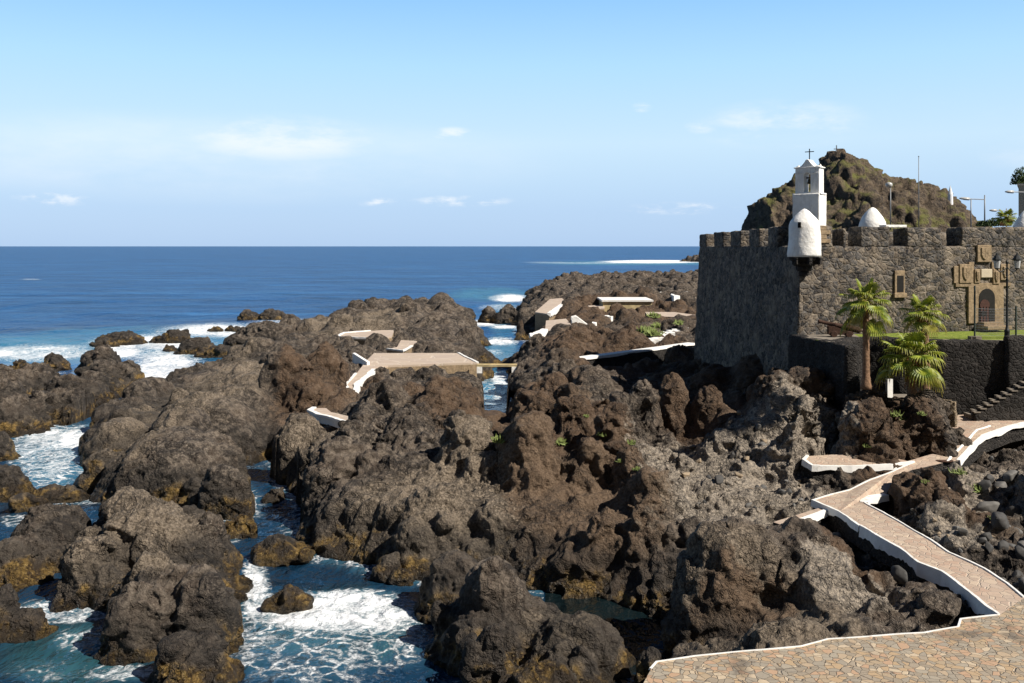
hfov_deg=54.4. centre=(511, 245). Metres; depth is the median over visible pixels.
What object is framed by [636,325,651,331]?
succulent tuft
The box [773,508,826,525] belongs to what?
stepping path
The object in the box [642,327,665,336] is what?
succulent tuft
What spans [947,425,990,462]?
white kerb
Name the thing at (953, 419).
planter wall
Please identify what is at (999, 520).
boulder
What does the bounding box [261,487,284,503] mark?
sea rock
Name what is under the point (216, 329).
sea rock
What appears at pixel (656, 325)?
succulent tuft
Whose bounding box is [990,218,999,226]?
roof shrub
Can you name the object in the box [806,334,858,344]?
cannon terrace
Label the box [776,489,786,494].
loose stone
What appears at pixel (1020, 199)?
apartment building
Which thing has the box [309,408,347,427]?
rock path
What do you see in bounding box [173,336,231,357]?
sea rock
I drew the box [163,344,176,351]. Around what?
sea rock
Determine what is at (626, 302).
pool wall
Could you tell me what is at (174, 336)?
sea rock
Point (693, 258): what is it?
sea rock
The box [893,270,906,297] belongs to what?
window
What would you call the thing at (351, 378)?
white kerb
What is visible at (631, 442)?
succulent tuft
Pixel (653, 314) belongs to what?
succulent tuft
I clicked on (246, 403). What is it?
lava headland
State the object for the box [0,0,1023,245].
sky
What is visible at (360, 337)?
terrace
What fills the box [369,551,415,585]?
sea rock
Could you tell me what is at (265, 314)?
sea rock
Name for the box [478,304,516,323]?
sea rock
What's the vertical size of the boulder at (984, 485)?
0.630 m
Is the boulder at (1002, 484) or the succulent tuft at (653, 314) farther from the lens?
the succulent tuft at (653, 314)
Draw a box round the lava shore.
[73,365,1023,658]
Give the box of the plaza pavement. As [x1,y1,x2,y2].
[644,598,1023,682]
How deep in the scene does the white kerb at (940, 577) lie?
34.05 m
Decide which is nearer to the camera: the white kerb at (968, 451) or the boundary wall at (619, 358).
the white kerb at (968, 451)
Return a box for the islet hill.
[741,149,992,231]
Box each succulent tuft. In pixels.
[491,435,504,443]
[554,438,568,444]
[627,439,635,444]
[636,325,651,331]
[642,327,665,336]
[646,311,660,317]
[648,321,661,327]
[673,320,683,324]
[890,410,903,416]
[949,468,965,473]
[966,483,980,491]
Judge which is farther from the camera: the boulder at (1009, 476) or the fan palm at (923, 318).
the fan palm at (923, 318)
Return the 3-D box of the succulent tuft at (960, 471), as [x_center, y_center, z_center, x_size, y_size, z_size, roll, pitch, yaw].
[20.428,10.224,45.636,0.906,0.360,0.845,0,0,19]
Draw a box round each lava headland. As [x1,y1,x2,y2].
[75,318,774,502]
[221,269,697,367]
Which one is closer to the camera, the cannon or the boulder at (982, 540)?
the boulder at (982, 540)
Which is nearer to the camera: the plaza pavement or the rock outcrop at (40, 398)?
the plaza pavement
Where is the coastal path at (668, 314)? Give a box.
[645,312,692,317]
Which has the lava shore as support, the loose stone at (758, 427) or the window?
the loose stone at (758, 427)
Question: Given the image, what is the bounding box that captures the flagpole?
[918,156,918,226]
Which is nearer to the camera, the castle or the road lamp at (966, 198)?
the castle
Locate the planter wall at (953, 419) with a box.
[944,399,957,426]
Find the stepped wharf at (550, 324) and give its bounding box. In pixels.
[529,319,570,337]
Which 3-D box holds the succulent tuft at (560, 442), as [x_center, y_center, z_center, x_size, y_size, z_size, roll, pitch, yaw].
[2.521,10.027,51.325,1.054,0.395,0.744,0,0,-31]
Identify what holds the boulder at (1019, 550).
on the lava shore
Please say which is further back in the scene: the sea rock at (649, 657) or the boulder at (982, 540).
the boulder at (982, 540)
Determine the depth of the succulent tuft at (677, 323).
112.96 m
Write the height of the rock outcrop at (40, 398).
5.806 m
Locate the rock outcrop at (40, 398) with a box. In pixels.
[0,344,144,437]
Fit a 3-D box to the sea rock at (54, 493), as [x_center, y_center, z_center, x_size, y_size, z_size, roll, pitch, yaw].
[-25.338,13.989,54.369,3.538,1.822,4.344,0,0,0]
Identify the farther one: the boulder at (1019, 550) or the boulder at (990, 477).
the boulder at (990, 477)
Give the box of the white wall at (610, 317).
[592,315,612,325]
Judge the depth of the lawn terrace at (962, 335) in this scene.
60.77 m
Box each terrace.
[338,330,393,344]
[386,340,416,352]
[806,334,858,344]
[816,330,1023,346]
[893,394,906,397]
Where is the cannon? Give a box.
[818,319,862,336]
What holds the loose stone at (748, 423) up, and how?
on the lava shore
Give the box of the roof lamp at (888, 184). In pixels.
[885,182,891,229]
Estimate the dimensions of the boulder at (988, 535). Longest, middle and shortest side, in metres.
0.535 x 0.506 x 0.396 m
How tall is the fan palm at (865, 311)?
5.697 m
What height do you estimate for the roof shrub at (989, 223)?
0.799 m
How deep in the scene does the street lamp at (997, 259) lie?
56.44 m
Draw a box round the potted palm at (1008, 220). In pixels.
[993,208,1017,226]
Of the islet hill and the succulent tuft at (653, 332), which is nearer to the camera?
the succulent tuft at (653, 332)
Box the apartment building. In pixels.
[1017,184,1023,216]
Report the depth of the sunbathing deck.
96.58 m
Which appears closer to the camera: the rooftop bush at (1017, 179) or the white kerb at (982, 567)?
the white kerb at (982, 567)
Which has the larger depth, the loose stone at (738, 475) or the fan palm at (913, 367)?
the fan palm at (913, 367)
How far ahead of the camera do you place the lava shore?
44.81 m
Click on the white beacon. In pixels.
(950, 196)
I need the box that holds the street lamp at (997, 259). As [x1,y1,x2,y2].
[992,253,1021,339]
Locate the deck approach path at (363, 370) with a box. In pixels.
[347,363,373,388]
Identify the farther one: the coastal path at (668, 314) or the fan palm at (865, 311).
the coastal path at (668, 314)
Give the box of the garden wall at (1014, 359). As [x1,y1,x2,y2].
[1004,335,1023,390]
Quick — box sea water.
[0,246,699,682]
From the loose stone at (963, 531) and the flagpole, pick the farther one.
the flagpole
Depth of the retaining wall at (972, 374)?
56.32 m
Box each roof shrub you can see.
[975,220,987,226]
[983,219,996,226]
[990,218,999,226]
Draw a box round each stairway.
[649,328,679,343]
[964,381,1023,447]
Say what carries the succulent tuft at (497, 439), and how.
on the lava shore
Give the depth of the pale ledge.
176.17 m
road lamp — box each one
[959,197,971,226]
[961,195,985,226]
[1005,190,1023,192]
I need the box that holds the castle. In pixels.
[694,149,1023,375]
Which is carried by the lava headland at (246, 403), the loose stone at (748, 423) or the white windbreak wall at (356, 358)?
the white windbreak wall at (356, 358)
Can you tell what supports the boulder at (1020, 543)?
on the lava shore
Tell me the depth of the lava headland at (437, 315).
152.93 m
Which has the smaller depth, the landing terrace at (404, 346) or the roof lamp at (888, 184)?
the roof lamp at (888, 184)
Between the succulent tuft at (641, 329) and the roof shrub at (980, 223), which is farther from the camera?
the succulent tuft at (641, 329)
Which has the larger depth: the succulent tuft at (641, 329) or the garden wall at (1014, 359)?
the succulent tuft at (641, 329)
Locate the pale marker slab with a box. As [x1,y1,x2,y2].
[886,379,892,397]
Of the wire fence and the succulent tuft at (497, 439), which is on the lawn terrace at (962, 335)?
the wire fence
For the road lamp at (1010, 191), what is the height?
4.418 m
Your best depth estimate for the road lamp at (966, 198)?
104.95 m
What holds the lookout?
on the lava headland at (437, 315)
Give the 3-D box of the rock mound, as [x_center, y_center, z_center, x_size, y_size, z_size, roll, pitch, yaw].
[19.629,10.476,50.856,7.313,6.328,7.450,0,0,0]
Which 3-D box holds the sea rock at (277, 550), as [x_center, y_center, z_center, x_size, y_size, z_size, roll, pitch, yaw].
[-10.400,13.956,45.251,2.785,1.621,2.306,0,0,0]
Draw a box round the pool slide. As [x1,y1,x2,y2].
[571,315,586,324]
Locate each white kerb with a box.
[307,407,345,421]
[346,373,356,387]
[353,369,374,392]
[648,614,999,669]
[801,455,914,472]
[801,509,827,520]
[811,499,859,531]
[814,462,914,499]
[859,525,999,614]
[860,493,888,503]
[864,502,1023,597]
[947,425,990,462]
[956,422,1023,464]
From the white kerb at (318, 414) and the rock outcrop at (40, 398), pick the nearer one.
the white kerb at (318, 414)
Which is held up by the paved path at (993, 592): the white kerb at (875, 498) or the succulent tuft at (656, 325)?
the white kerb at (875, 498)
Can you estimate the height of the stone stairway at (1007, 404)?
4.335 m
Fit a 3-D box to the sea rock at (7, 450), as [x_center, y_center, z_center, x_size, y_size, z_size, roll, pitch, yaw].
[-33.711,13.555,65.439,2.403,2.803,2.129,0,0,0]
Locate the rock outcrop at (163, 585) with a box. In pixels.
[0,485,253,682]
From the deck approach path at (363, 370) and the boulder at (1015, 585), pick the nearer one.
the boulder at (1015, 585)
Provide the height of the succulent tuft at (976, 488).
0.417 m
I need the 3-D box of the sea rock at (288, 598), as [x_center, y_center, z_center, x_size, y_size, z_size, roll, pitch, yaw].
[-8.782,13.959,39.051,2.045,1.183,1.648,0,0,0]
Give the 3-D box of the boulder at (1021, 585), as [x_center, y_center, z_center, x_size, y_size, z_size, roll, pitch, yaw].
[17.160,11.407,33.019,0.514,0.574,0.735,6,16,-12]
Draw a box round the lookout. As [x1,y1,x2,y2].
[588,305,604,310]
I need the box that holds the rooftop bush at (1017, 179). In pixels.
[1010,166,1023,184]
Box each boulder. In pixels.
[974,501,999,513]
[977,480,991,493]
[978,532,992,540]
[979,537,986,543]
[984,474,993,482]
[985,541,993,552]
[991,511,1009,529]
[994,481,1006,487]
[997,540,1008,550]
[1003,470,1017,482]
[1006,505,1021,515]
[1011,570,1023,576]
[1012,581,1017,587]
[1014,545,1023,560]
[1017,540,1023,547]
[1018,578,1023,593]
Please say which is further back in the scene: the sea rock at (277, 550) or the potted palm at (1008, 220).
the potted palm at (1008, 220)
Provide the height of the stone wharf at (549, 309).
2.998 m
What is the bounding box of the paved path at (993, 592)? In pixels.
[813,415,1023,616]
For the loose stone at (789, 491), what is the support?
on the lava shore
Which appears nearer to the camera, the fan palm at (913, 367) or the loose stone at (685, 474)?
the loose stone at (685, 474)
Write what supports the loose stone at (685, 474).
on the lava shore
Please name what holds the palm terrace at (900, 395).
on the rock mound
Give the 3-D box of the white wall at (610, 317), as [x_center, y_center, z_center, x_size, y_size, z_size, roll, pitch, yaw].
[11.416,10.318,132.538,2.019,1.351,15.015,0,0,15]
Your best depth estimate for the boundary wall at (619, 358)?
92.61 m
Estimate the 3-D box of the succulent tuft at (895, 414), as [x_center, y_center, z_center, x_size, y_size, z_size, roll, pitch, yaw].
[19.329,8.403,50.141,0.813,0.353,0.753,0,0,0]
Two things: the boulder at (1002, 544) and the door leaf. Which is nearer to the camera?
the boulder at (1002, 544)
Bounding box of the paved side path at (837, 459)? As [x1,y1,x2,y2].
[804,454,905,480]
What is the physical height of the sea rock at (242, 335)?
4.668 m
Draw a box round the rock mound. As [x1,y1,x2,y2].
[830,384,972,473]
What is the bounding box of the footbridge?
[477,363,516,372]
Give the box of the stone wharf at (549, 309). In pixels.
[535,298,562,329]
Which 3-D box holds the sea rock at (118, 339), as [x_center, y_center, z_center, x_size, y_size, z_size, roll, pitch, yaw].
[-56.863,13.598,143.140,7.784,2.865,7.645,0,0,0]
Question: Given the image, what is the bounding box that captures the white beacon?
[948,186,952,204]
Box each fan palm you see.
[834,278,893,389]
[874,331,947,396]
[897,294,949,392]
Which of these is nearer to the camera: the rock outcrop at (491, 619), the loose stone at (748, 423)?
the rock outcrop at (491, 619)
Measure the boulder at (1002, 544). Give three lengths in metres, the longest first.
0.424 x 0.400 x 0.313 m
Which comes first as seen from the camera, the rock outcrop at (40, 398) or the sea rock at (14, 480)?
the sea rock at (14, 480)
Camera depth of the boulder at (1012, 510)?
42.76 m
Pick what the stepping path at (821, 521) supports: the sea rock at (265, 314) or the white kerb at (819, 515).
the white kerb at (819, 515)
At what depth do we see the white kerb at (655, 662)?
27.73 m
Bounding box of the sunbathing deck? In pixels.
[368,352,478,376]
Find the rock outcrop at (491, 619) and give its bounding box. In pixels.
[413,548,635,682]
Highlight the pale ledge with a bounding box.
[671,294,679,300]
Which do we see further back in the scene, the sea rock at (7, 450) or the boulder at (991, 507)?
the sea rock at (7, 450)
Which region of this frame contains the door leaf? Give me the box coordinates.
[980,299,989,321]
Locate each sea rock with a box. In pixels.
[0,431,20,461]
[0,464,35,502]
[0,583,58,643]
[8,483,89,512]
[89,330,147,346]
[149,329,190,342]
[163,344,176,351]
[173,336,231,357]
[207,326,223,331]
[225,320,296,345]
[225,325,239,331]
[237,308,285,320]
[250,533,315,566]
[260,584,313,614]
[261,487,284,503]
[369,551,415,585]
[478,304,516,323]
[632,646,660,682]
[680,255,698,261]
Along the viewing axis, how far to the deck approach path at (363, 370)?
87.46 m
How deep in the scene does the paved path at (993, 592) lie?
39.47 m
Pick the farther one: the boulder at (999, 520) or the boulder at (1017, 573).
the boulder at (999, 520)
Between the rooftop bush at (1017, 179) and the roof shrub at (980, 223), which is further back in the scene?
the rooftop bush at (1017, 179)
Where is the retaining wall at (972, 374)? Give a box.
[788,334,1004,415]
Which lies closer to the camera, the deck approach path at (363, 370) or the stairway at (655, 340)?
the deck approach path at (363, 370)
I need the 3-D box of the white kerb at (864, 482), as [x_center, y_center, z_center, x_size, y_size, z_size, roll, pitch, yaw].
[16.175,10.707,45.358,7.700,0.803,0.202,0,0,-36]
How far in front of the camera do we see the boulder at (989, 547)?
36.46 m
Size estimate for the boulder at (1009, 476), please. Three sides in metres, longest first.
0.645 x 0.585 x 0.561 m
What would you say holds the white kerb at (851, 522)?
on the paved path at (993, 592)
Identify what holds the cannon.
on the cannon terrace at (825, 336)
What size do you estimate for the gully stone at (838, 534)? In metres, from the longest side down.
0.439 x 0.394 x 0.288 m
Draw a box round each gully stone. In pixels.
[832,532,841,537]
[891,565,907,584]
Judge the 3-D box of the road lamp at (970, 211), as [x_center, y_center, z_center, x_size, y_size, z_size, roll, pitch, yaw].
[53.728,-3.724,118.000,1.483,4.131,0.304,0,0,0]
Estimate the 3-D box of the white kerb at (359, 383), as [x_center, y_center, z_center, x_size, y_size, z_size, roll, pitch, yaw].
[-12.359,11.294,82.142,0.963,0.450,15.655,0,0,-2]
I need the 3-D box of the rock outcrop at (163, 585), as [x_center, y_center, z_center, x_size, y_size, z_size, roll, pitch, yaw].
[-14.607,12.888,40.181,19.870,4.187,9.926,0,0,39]
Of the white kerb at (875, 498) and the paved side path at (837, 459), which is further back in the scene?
the paved side path at (837, 459)
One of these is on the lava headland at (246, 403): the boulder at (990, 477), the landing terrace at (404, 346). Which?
the landing terrace at (404, 346)
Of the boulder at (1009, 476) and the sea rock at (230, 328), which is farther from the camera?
the sea rock at (230, 328)
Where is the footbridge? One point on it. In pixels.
(481, 365)
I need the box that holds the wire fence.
[968,286,1023,339]
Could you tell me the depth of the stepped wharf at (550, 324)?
130.29 m
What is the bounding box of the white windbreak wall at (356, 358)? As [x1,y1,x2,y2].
[352,353,369,365]
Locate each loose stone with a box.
[681,472,689,477]
[714,475,723,484]
[734,472,742,477]
[745,421,751,426]
[755,424,761,430]
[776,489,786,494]
[786,488,791,494]
[958,527,967,535]
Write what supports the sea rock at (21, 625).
in the sea water
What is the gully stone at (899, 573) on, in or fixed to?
on the lava shore
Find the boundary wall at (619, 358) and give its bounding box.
[579,342,694,366]
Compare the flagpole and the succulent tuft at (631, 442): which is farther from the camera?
the flagpole
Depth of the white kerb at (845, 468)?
47.12 m
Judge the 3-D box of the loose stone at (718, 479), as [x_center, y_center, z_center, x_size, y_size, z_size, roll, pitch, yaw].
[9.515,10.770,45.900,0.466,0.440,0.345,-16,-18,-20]
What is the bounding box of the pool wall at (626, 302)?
[597,297,652,311]

